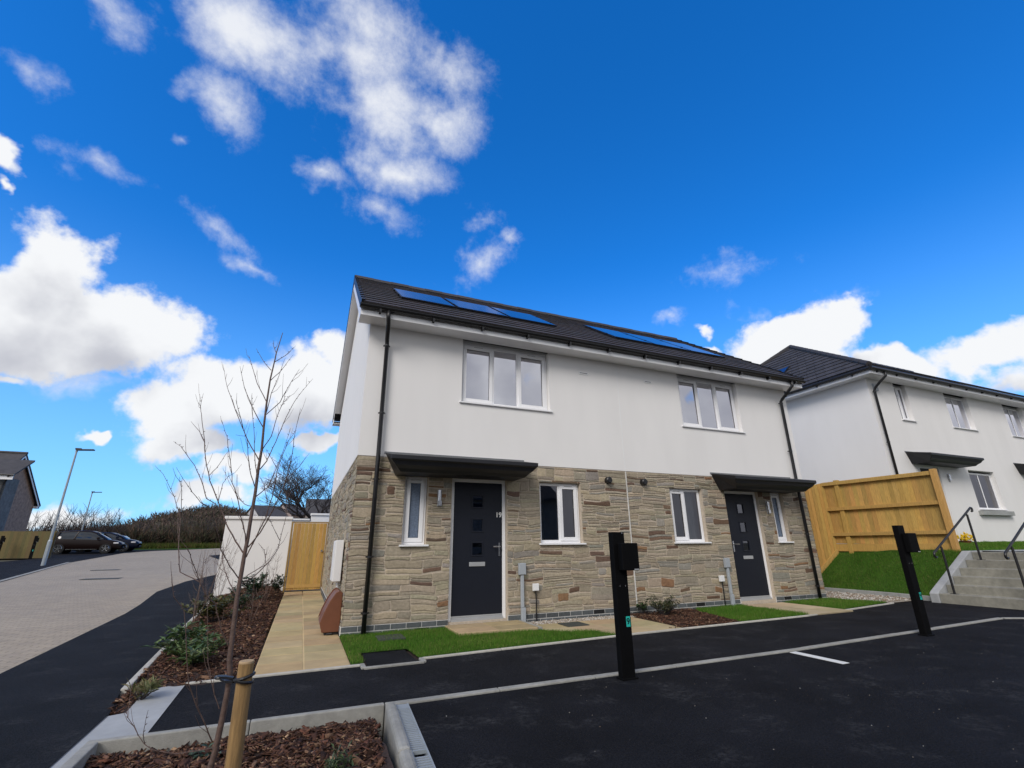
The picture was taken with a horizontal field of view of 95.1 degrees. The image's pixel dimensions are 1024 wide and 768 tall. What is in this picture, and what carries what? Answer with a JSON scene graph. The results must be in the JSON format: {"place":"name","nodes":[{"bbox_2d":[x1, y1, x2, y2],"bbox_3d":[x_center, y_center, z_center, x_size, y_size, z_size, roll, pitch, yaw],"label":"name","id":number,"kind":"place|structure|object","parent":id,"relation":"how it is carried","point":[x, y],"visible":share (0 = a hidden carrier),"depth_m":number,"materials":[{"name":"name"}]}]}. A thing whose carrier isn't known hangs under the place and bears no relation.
{"place":"outdoors","nodes":[
{"label":"outdoors","id":0,"kind":"place"},
{"bbox_2d":[0,550,162,581],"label":"tarmac road","id":1,"kind":"structure","parent":0,"point":[8,569],"depth_m":24.87,"materials":[{"name":"black asphalt"}]},
{"bbox_2d":[40,448,94,565],"bbox_3d":[-21.743,5.973,22.968,0.775,5.670,0.240,7,-20,-22],"label":"street lamp","id":2,"kind":"object","parent":1,"relation":"on","point":[46,552],"visible":0.94,"depth_m":22.70,"materials":[{"name":"galvanised steel"}]},
{"bbox_2d":[52,530,124,553],"bbox_3d":[-31.158,11.597,34.380,4.330,1.595,2.120,9,-21,-25],"label":"parked car","id":3,"kind":"object","parent":1,"relation":"on","point":[67,541],"visible":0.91,"depth_m":33.74,"materials":[{"name":"brown paint"}]},
{"bbox_2d":[75,532,141,551],"bbox_3d":[-32.177,12.570,37.264,4.330,1.475,2.120,8,-21,-23],"label":"parked car","id":4,"kind":"object","parent":1,"relation":"on","point":[131,544],"visible":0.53,"depth_m":37.11,"materials":[{"name":"blue paint"}]},
{"bbox_2d":[0,548,220,672],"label":"block paved road","id":5,"kind":"structure","parent":0,"point":[42,611],"depth_m":12.02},
{"bbox_2d":[0,548,423,755],"bbox_3d":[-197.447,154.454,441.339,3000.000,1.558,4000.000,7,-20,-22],"label":"ground","id":6,"kind":"structure","parent":0,"point":[267,633],"depth_m":13.39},
{"bbox_2d":[0,451,40,530],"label":"stone gabled house","id":7,"kind":"structure","parent":6,"relation":"on","point":[19,499],"depth_m":36.96,"materials":[{"name":"stone"}]},
{"bbox_2d":[0,531,57,559],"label":"garden fence","id":8,"kind":"object","parent":6,"relation":"on","point":[17,544],"visible":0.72,"depth_m":27.99,"materials":[{"name":"brown wood"}]},
{"bbox_2d":[0,575,215,767],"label":"footway","id":9,"kind":"structure","parent":6,"relation":"on","point":[56,702],"depth_m":4.43,"materials":[{"name":"black asphalt"}]},
{"bbox_2d":[49,685,184,767],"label":"concrete apron","id":10,"kind":"object","parent":6,"relation":"on","point":[157,704],"visible":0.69,"depth_m":3.38,"materials":[{"name":"grey concrete"}]},
{"bbox_2d":[60,742,97,767],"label":"bed end kerb","id":11,"kind":"structure","parent":10,"relation":"on","point":[80,757],"depth_m":2.79,"materials":[{"name":"concrete"}]},
{"bbox_2d":[119,597,213,696],"bbox_3d":[-5.391,4.044,7.832,0.058,0.193,8.966,9,-21,-25],"label":"footway edging","id":12,"kind":"object","parent":6,"relation":"on","point":[133,679],"visible":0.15,"depth_m":4.67,"materials":[{"name":"grey concrete"}]},
{"bbox_2d":[134,548,207,549],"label":"rough verge","id":13,"kind":"structure","parent":6,"relation":"on","point":[174,548],"depth_m":43.78,"materials":[{"name":"green plant"}]},
{"bbox_2d":[27,510,76,531],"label":"hedge bush","id":14,"kind":"object","parent":13,"relation":"on","point":[43,523],"visible":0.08,"depth_m":46.28,"materials":[{"name":"brown plant"}]},
{"bbox_2d":[26,506,98,531],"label":"hedge bush","id":15,"kind":"object","parent":13,"relation":"on","point":[62,527],"visible":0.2,"depth_m":45.54,"materials":[{"name":"brown plant"}]},
{"bbox_2d":[57,503,121,530],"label":"hedge bush","id":16,"kind":"object","parent":13,"relation":"on","point":[81,520],"visible":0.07,"depth_m":47.49,"materials":[{"name":"brown plant"}]},
{"bbox_2d":[74,508,140,534],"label":"hedge bush","id":17,"kind":"object","parent":13,"relation":"on","point":[109,528],"visible":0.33,"depth_m":46.32,"materials":[{"name":"brown plant"}]},
{"bbox_2d":[97,519,160,532],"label":"hedge bush","id":18,"kind":"object","parent":13,"relation":"on","point":[132,526],"visible":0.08,"depth_m":48.48,"materials":[{"name":"brown plant"}]},
{"bbox_2d":[115,522,170,543],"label":"hedge bush","id":19,"kind":"object","parent":13,"relation":"on","point":[147,536],"visible":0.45,"depth_m":46.61,"materials":[{"name":"green plant"}]},
{"bbox_2d":[146,525,186,544],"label":"hedge bush","id":20,"kind":"object","parent":13,"relation":"on","point":[167,539],"visible":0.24,"depth_m":47.97,"materials":[{"name":"brown plant"}]},
{"bbox_2d":[135,542,221,548],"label":"verge grass","id":21,"kind":"structure","parent":13,"relation":"on","point":[152,545],"depth_m":44.39,"materials":[{"name":"green plant"}]},
{"bbox_2d":[165,522,220,544],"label":"hedge bush","id":22,"kind":"object","parent":13,"relation":"on","point":[191,536],"visible":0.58,"depth_m":48.62,"materials":[{"name":"green plant"}]},
{"bbox_2d":[195,518,224,543],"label":"hedge bush","id":23,"kind":"object","parent":13,"relation":"on","point":[215,536],"visible":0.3,"depth_m":49.78,"materials":[{"name":"brown plant"}]},
{"bbox_2d":[157,514,214,532],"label":"hedge bush","id":24,"kind":"object","parent":6,"relation":"on","point":[186,526],"visible":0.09,"depth_m":54.04,"materials":[{"name":"brown plant"}]},
{"bbox_2d":[107,586,283,715],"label":"bark mulch","id":25,"kind":"object","parent":6,"relation":"on","point":[161,665],"visible":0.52,"depth_m":5.65,"materials":[{"name":"brown wood"}]},
{"bbox_2d":[122,675,164,699],"bbox_3d":[-3.060,2.513,3.904,0.334,0.197,0.346,7,-20,-22],"label":"grass tuft","id":26,"kind":"object","parent":25,"relation":"on","point":[147,687],"visible":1,"depth_m":3.86,"materials":[{"name":"green plant"}]},
{"bbox_2d":[141,619,225,652],"bbox_3d":[-3.732,2.944,5.452,0.794,0.381,0.793,-1,-19,2],"label":"evergreen shrub","id":27,"kind":"object","parent":25,"relation":"on","point":[177,633],"visible":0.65,"depth_m":5.39,"materials":[{"name":"green plant"}]},
{"bbox_2d":[153,632,228,665],"bbox_3d":[-3.308,2.758,4.848,0.619,0.332,0.672,-3,-19,7],"label":"evergreen shrub","id":28,"kind":"object","parent":25,"relation":"on","point":[195,651],"visible":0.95,"depth_m":4.78,"materials":[{"name":"green plant"}]},
{"bbox_2d":[184,552,226,630],"bbox_3d":[-4.725,3.098,7.059,0.737,1.168,0.397,-11,-22,28],"label":"bare sapling","id":29,"kind":"object","parent":25,"relation":"on","point":[197,597],"visible":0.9,"depth_m":6.98,"materials":[{"name":"brown plant"}]},
{"bbox_2d":[179,592,250,622],"bbox_3d":[-4.935,3.707,7.776,0.999,0.450,0.848,14,-24,-36],"label":"olive shrub","id":30,"kind":"object","parent":25,"relation":"on","point":[223,602],"visible":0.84,"depth_m":7.65,"materials":[{"name":"green plant"}]},
{"bbox_2d":[197,541,234,605],"bbox_3d":[-5.629,3.633,8.889,0.566,1.362,0.802,7,-20,-22],"label":"bare sapling","id":31,"kind":"object","parent":25,"relation":"on","point":[216,575],"visible":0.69,"depth_m":8.80,"materials":[{"name":"brown plant"}]},
{"bbox_2d":[214,535,241,597],"bbox_3d":[-6.524,4.117,10.620,0.598,1.488,0.373,7,-20,-22],"label":"bare sapling","id":32,"kind":"object","parent":25,"relation":"on","point":[225,570],"visible":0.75,"depth_m":10.61,"materials":[{"name":"brown plant"}]},
{"bbox_2d":[225,586,262,608],"bbox_3d":[-5.265,4.127,8.977,0.830,0.443,0.590,-11,-21,27],"label":"olive shrub","id":33,"kind":"object","parent":25,"relation":"on","point":[242,597],"visible":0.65,"depth_m":8.99,"materials":[{"name":"green plant"}]},
{"bbox_2d":[234,572,270,597],"bbox_3d":[-5.920,4.585,10.672,0.804,0.549,0.758,7,-20,-22],"label":"laurel shrub","id":34,"kind":"object","parent":25,"relation":"on","point":[256,584],"visible":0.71,"depth_m":10.57,"materials":[{"name":"green plant"}]},
{"bbox_2d":[244,565,279,620],"bbox_3d":[-4.200,3.426,7.695,0.400,0.953,0.567,-6,-20,17],"label":"bare sapling","id":35,"kind":"object","parent":25,"relation":"on","point":[257,595],"visible":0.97,"depth_m":7.65,"materials":[{"name":"brown plant"}]},
{"bbox_2d":[261,546,280,602],"bbox_3d":[-5.273,4.119,10.171,0.441,1.171,0.790,7,-20,-22],"label":"bare sapling","id":36,"kind":"object","parent":25,"relation":"on","point":[267,576],"visible":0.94,"depth_m":10.06,"materials":[{"name":"brown plant"}]},
{"bbox_2d":[268,574,286,592],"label":"laurel shrub","id":37,"kind":"object","parent":25,"relation":"on","point":[281,583],"visible":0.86,"depth_m":11.37,"materials":[{"name":"green plant"}]},
{"bbox_2d":[101,502,308,531],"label":"hillside scrub","id":38,"kind":"object","parent":6,"relation":"on","point":[206,511],"visible":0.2,"depth_m":76.57,"materials":[{"name":"plant"}]},
{"bbox_2d":[190,508,240,529],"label":"hedge bush","id":39,"kind":"object","parent":6,"relation":"on","point":[215,525],"visible":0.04,"depth_m":55.39,"materials":[{"name":"brown plant"}]},
{"bbox_2d":[84,717,393,767],"bbox_3d":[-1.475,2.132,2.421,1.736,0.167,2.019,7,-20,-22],"label":"bark mulch","id":40,"kind":"object","parent":6,"relation":"on","point":[310,745],"visible":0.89,"depth_m":2.93,"materials":[{"name":"brown wood"}]},
{"bbox_2d":[188,742,220,758],"bbox_3d":[-1.891,2.292,2.878,0.188,0.127,0.207,7,-20,-22],"label":"evergreen shrub","id":41,"kind":"object","parent":40,"relation":"on","point":[196,754],"visible":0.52,"depth_m":2.88,"materials":[{"name":"green plant"}]},
{"bbox_2d":[124,333,310,767],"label":"young tree","id":42,"kind":"object","parent":40,"relation":"on","point":[217,740],"visible":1,"depth_m":2.56,"materials":[{"name":"brown plant"}]},
{"bbox_2d":[214,671,255,683],"bbox_3d":[-1.378,1.442,2.308,0.257,0.050,0.095,-8,-20,21],"label":"tree tie","id":43,"kind":"object","parent":42,"relation":"attached to","point":[224,678],"visible":0.9,"depth_m":2.27,"materials":[{"name":"black plastic"}]},
{"bbox_2d":[224,659,253,767],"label":"tree stake","id":44,"kind":"object","parent":40,"relation":"on","point":[236,738],"visible":1,"depth_m":2.21,"materials":[{"name":"brown wood"}]},
{"bbox_2d":[324,741,357,767],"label":"evergreen shrub","id":45,"kind":"object","parent":40,"relation":"on","point":[343,760],"visible":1,"depth_m":2.70,"materials":[{"name":"green plant"}]},
{"bbox_2d":[213,516,292,595],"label":"garden wall","id":46,"kind":"structure","parent":6,"relation":"on","point":[267,537],"depth_m":12.59,"materials":[{"name":"white paint"}]},
{"bbox_2d":[282,522,328,592],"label":"timber gate","id":47,"kind":"structure","parent":46,"relation":"attached to","point":[313,571],"depth_m":12.98,"materials":[{"name":"wood"}]},
{"bbox_2d":[256,455,333,520],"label":"bare tree","id":48,"kind":"object","parent":6,"relation":"on","point":[297,500],"visible":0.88,"depth_m":46.36,"materials":[{"name":"brown plant"}]},
{"bbox_2d":[383,702,416,767],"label":"drain kerb","id":49,"kind":"structure","parent":6,"relation":"on","point":[395,740],"depth_m":3.02,"materials":[{"name":"concrete"}]},
{"bbox_2d":[320,275,826,637],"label":"semi detached house","id":50,"kind":"structure","parent":6,"relation":"on","point":[495,462],"depth_m":8.72,"materials":[{"name":"paint"}]},
{"bbox_2d":[399,477,428,546],"bbox_3d":[-1.531,1.998,7.379,0.450,1.063,0.200,7,-20,-22],"label":"window","id":51,"kind":"structure","parent":50,"relation":"in","point":[413,529],"depth_m":7.40,"materials":[{"name":"white plastic"}]},
{"bbox_2d":[448,478,505,621],"bbox_3d":[-0.555,2.643,7.619,0.960,2.155,0.124,7,-20,-22],"label":"door","id":52,"kind":"structure","parent":50,"relation":"in","point":[477,538],"depth_m":7.60,"materials":[{"name":"grey plastic"}]},
{"bbox_2d":[459,340,552,412],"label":"window","id":53,"kind":"structure","parent":50,"relation":"in","point":[490,376],"depth_m":8.78,"materials":[{"name":"white plastic"}]},
{"bbox_2d":[539,483,586,544],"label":"window","id":54,"kind":"structure","parent":50,"relation":"in","point":[559,507],"depth_m":9.25,"materials":[{"name":"white plastic"}]},
{"bbox_2d":[669,489,711,543],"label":"window","id":55,"kind":"structure","parent":50,"relation":"in","point":[685,503],"depth_m":9.64,"materials":[{"name":"white plastic"}]},
{"bbox_2d":[677,375,745,433],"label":"window","id":56,"kind":"structure","parent":50,"relation":"in","point":[704,405],"depth_m":10.63,"materials":[{"name":"white plastic"}]},
{"bbox_2d":[724,491,772,600],"bbox_3d":[4.920,3.352,9.828,0.960,2.155,0.124,7,-20,-22],"label":"door","id":57,"kind":"structure","parent":50,"relation":"in","point":[742,512],"depth_m":9.83,"materials":[{"name":"grey plastic"}]},
{"bbox_2d":[770,493,793,542],"bbox_3d":[5.905,2.960,10.380,0.450,1.063,0.200,7,-20,-22],"label":"window","id":58,"kind":"structure","parent":50,"relation":"in","point":[780,527],"depth_m":10.42,"materials":[{"name":"white plastic"}]},
{"bbox_2d":[148,600,1023,732],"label":"garden footpath","id":59,"kind":"structure","parent":6,"relation":"on","point":[280,695],"depth_m":4.89,"materials":[{"name":"black asphalt"}]},
{"bbox_2d":[87,703,384,762],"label":"bed kerb","id":60,"kind":"structure","parent":59,"relation":"on","point":[169,739],"depth_m":3.28,"materials":[{"name":"concrete"}]},
{"bbox_2d":[252,664,359,677],"bbox_3d":[-2.035,2.928,4.644,1.006,0.170,0.045,8,-21,-23],"label":"garden edging","id":61,"kind":"object","parent":59,"relation":"on","point":[304,671],"visible":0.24,"depth_m":4.64,"materials":[{"name":"grey concrete"}]},
{"bbox_2d":[423,602,893,658],"bbox_3d":[3.373,3.743,7.162,9.706,0.172,0.232,9,-21,-26],"label":"garden edging","id":62,"kind":"object","parent":6,"relation":"on","point":[525,646],"visible":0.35,"depth_m":6.23,"materials":[{"name":"grey concrete"}]},
{"bbox_2d":[409,619,1023,767],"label":"parking court","id":63,"kind":"object","parent":6,"relation":"on","point":[792,710],"visible":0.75,"depth_m":3.41,"materials":[{"name":"black asphalt"}]},
{"bbox_2d":[396,703,435,767],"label":"drainage channel","id":64,"kind":"object","parent":63,"relation":"in","point":[417,744],"visible":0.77,"depth_m":3.01,"materials":[{"name":"metal"}]},
{"bbox_2d":[608,532,639,680],"bbox_3d":[1.113,2.133,4.527,0.250,1.340,0.171,7,-20,-22],"label":"charging post","id":65,"kind":"object","parent":63,"relation":"on","point":[624,558],"visible":0.96,"depth_m":4.53,"materials":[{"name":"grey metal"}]},
{"bbox_2d":[383,617,1002,725],"bbox_3d":[3.416,3.174,5.499,9.640,0.165,0.165,8,-21,-23],"label":"court edging","id":66,"kind":"object","parent":63,"relation":"on","point":[486,691],"visible":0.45,"depth_m":4.62,"materials":[{"name":"concrete"}]},
{"bbox_2d":[790,651,847,663],"bbox_3d":[3.306,2.953,5.059,0.100,0.004,0.600,7,-20,-22],"label":"bay marking","id":67,"kind":"object","parent":63,"relation":"on","point":[821,658],"visible":1,"depth_m":5.04,"materials":[{"name":"white paint"}]},
{"bbox_2d":[892,525,934,636],"bbox_3d":[5.532,2.686,6.409,0.250,1.440,0.171,7,-20,-22],"label":"charging post","id":68,"kind":"object","parent":63,"relation":"on","point":[906,543],"visible":0.93,"depth_m":6.42,"materials":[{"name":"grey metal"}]},
{"bbox_2d":[761,345,1023,551],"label":"terraced house","id":69,"kind":"structure","parent":6,"relation":"on","point":[850,418],"depth_m":14.76,"materials":[{"name":"white paint"}]},
{"bbox_2d":[893,385,917,421],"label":"window","id":70,"kind":"structure","parent":69,"relation":"in","point":[898,393],"depth_m":14.56,"materials":[{"name":"white plastic"}]},
{"bbox_2d":[943,394,978,430],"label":"window","id":71,"kind":"structure","parent":69,"relation":"in","point":[955,406],"depth_m":15.75,"materials":[{"name":"white plastic"}]},
{"bbox_2d":[968,472,1008,510],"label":"window","id":72,"kind":"structure","parent":69,"relation":"in","point":[979,481],"depth_m":15.42,"materials":[{"name":"white plastic"}]},
{"bbox_2d":[1003,406,1023,437],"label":"window","id":73,"kind":"structure","parent":69,"relation":"in","point":[1015,424],"depth_m":17.11,"materials":[{"name":"white plastic"}]},
{"bbox_2d":[929,550,1023,609],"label":"concrete steps","id":74,"kind":"structure","parent":6,"relation":"on","point":[991,579],"depth_m":9.40,"materials":[{"name":"grey concrete"}]},
{"bbox_2d":[933,507,982,593],"bbox_3d":[9.409,3.451,9.855,1.961,1.722,0.110,7,-20,-22],"label":"handrail","id":75,"kind":"object","parent":74,"relation":"on","point":[947,536],"visible":1,"depth_m":9.86,"materials":[{"name":"black metal"}]},
{"bbox_2d":[1004,522,1023,586],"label":"handrail","id":76,"kind":"object","parent":74,"relation":"on","point":[1013,551],"visible":1,"depth_m":8.60,"materials":[{"name":"black metal"}]},
{"bbox_2d":[148,514,307,528],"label":"hill","id":77,"kind":"structure","parent":0,"point":[205,524],"depth_m":75.94,"materials":[{"name":"plant"}]},
{"bbox_2d":[246,505,287,516],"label":"hillside house","id":78,"kind":"structure","parent":77,"relation":"on","point":[262,509],"depth_m":95.34,"materials":[{"name":"stone"}]},
{"bbox_2d":[280,504,304,517],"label":"hillside house","id":79,"kind":"structure","parent":77,"relation":"on","point":[291,515],"depth_m":100.04,"materials":[{"name":"stone"}]},
{"bbox_2d":[305,499,329,517],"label":"hillside house","id":80,"kind":"structure","parent":77,"relation":"on","point":[313,509],"depth_m":96.37,"materials":[{"name":"stone"}]},
{"bbox_2d":[255,591,349,674],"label":"side path","id":81,"kind":"structure","parent":0,"point":[296,639],"depth_m":6.08,"materials":[{"name":"stone"}]},
{"bbox_2d":[318,587,342,634],"bbox_3d":[-2.644,3.288,6.787,0.281,0.591,0.529,7,-20,-22],"label":"gas meter box","id":82,"kind":"object","parent":81,"relation":"on","point":[329,616],"visible":1,"depth_m":6.59,"materials":[{"name":"brown plastic"}]},
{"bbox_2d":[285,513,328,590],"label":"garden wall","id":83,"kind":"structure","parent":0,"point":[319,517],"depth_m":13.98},
{"bbox_2d":[340,629,614,664],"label":"lawn","id":84,"kind":"structure","parent":0,"point":[455,642],"depth_m":5.84,"materials":[{"name":"green plant"}]},
{"bbox_2d":[376,634,405,640],"bbox_3d":[-1.607,3.343,6.181,0.340,0.019,0.340,7,-20,-22],"label":"inspection cover","id":85,"kind":"object","parent":84,"relation":"on","point":[378,637],"visible":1,"depth_m":6.14,"materials":[{"name":"metal"}]},
{"bbox_2d":[108,601,910,722],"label":"garden soil","id":86,"kind":"structure","parent":0,"point":[364,662],"depth_m":5.22,"materials":[{"name":"brown soil"}]},
{"bbox_2d":[363,650,416,665],"bbox_3d":[-1.370,3.025,5.184,0.520,0.001,0.650,7,-20,-22],"label":"tarmac patch","id":87,"kind":"object","parent":86,"relation":"on","point":[386,657],"visible":1,"depth_m":5.17,"materials":[{"name":"black asphalt"}]},
{"bbox_2d":[360,657,425,669],"bbox_3d":[-1.243,3.008,4.901,0.670,0.172,0.208,7,-20,-22],"label":"patch edging","id":88,"kind":"object","parent":86,"relation":"on","point":[365,667],"visible":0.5,"depth_m":4.85,"materials":[{"name":"concrete"}]},
{"bbox_2d":[445,620,537,634],"bbox_3d":[-0.311,3.612,6.852,1.188,0.131,0.718,7,-20,-22],"label":"entrance step","id":89,"kind":"object","parent":86,"relation":"on","point":[486,627],"visible":0.6,"depth_m":6.77,"materials":[{"name":"stone"}]},
{"bbox_2d":[630,608,737,627],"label":"bark mulch","id":90,"kind":"object","parent":86,"relation":"on","point":[658,616],"visible":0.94,"depth_m":7.60,"materials":[{"name":"brown wood"}]},
{"bbox_2d":[644,595,684,614],"bbox_3d":[2.634,3.783,8.027,0.630,0.354,0.611,7,-20,-22],"label":"hebe shrub","id":91,"kind":"object","parent":90,"relation":"on","point":[667,606],"visible":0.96,"depth_m":8.00,"materials":[{"name":"green plant"}]},
{"bbox_2d":[825,587,930,600],"bbox_3d":[7.984,5.174,11.568,0.169,0.246,4.501,7,-20,-20],"label":"bank edging","id":92,"kind":"object","parent":86,"relation":"on","point":[924,597],"visible":0.18,"depth_m":10.77,"materials":[{"name":"concrete"}]},
{"bbox_2d":[0,0,1023,530],"label":"sky","id":93,"kind":"structure","parent":0,"point":[187,187],"materials":[{"name":"blue"}]},
{"bbox_2d":[529,615,635,624],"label":"gravel","id":94,"kind":"structure","parent":0,"point":[570,620],"depth_m":7.58,"materials":[{"name":"grey gravel"}]},
{"bbox_2d":[538,617,680,636],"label":"paved path","id":95,"kind":"structure","parent":0,"point":[637,625],"depth_m":6.99,"materials":[{"name":"stone"}]},
{"bbox_2d":[558,621,588,626],"bbox_3d":[0.941,3.676,7.162,0.360,0.019,0.340,7,-20,-22],"label":"inspection cover","id":96,"kind":"object","parent":95,"relation":"on","point":[571,624],"visible":1,"depth_m":7.12,"materials":[{"name":"metal"}]},
{"bbox_2d":[695,603,808,621],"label":"grass","id":97,"kind":"structure","parent":0,"point":[744,612],"depth_m":8.08,"materials":[{"name":"green plant"}]},
{"bbox_2d":[748,602,852,614],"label":"neighbour path","id":98,"kind":"structure","parent":0,"point":[810,609],"depth_m":8.64,"materials":[{"name":"stone"}]},
{"bbox_2d":[786,597,886,608],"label":"grass","id":99,"kind":"structure","parent":0,"point":[842,603],"depth_m":9.29,"materials":[{"name":"green plant"}]},
{"bbox_2d":[826,591,909,601],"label":"gravel","id":100,"kind":"structure","parent":0,"point":[873,597],"depth_m":10.34,"materials":[{"name":"grey gravel"}]},
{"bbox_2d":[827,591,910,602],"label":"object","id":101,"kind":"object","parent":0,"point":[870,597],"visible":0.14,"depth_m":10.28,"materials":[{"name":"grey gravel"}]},
{"bbox_2d":[805,483,838,572],"bbox_3d":[7.424,4.047,12.648,2.855,2.750,0.048,2,-19,-8],"label":"timber fence","id":102,"kind":"object","parent":101,"relation":"on","point":[822,527],"visible":0.19,"depth_m":12.87,"materials":[{"name":"brown wood"}]},
{"bbox_2d":[821,548,974,595],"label":"grass bank","id":103,"kind":"structure","parent":0,"point":[936,561],"depth_m":11.23,"materials":[{"name":"green plant"}]},
{"bbox_2d":[821,469,960,554],"bbox_3d":[9.427,3.360,11.865,0.155,2.045,2.666,9,-21,-25],"label":"timber fence","id":104,"kind":"object","parent":103,"relation":"on","point":[866,514],"visible":0.9,"depth_m":11.82,"materials":[{"name":"brown wood"}]},
{"bbox_2d":[957,531,973,542],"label":"flowers","id":105,"kind":"object","parent":103,"relation":"on","point":[964,537],"visible":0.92,"depth_m":13.09,"materials":[{"name":"yellow plant"}]},
{"bbox_2d":[959,540,1023,550],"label":"grass","id":106,"kind":"structure","parent":103,"relation":"on","point":[992,545],"depth_m":11.96,"materials":[{"name":"green plant"}]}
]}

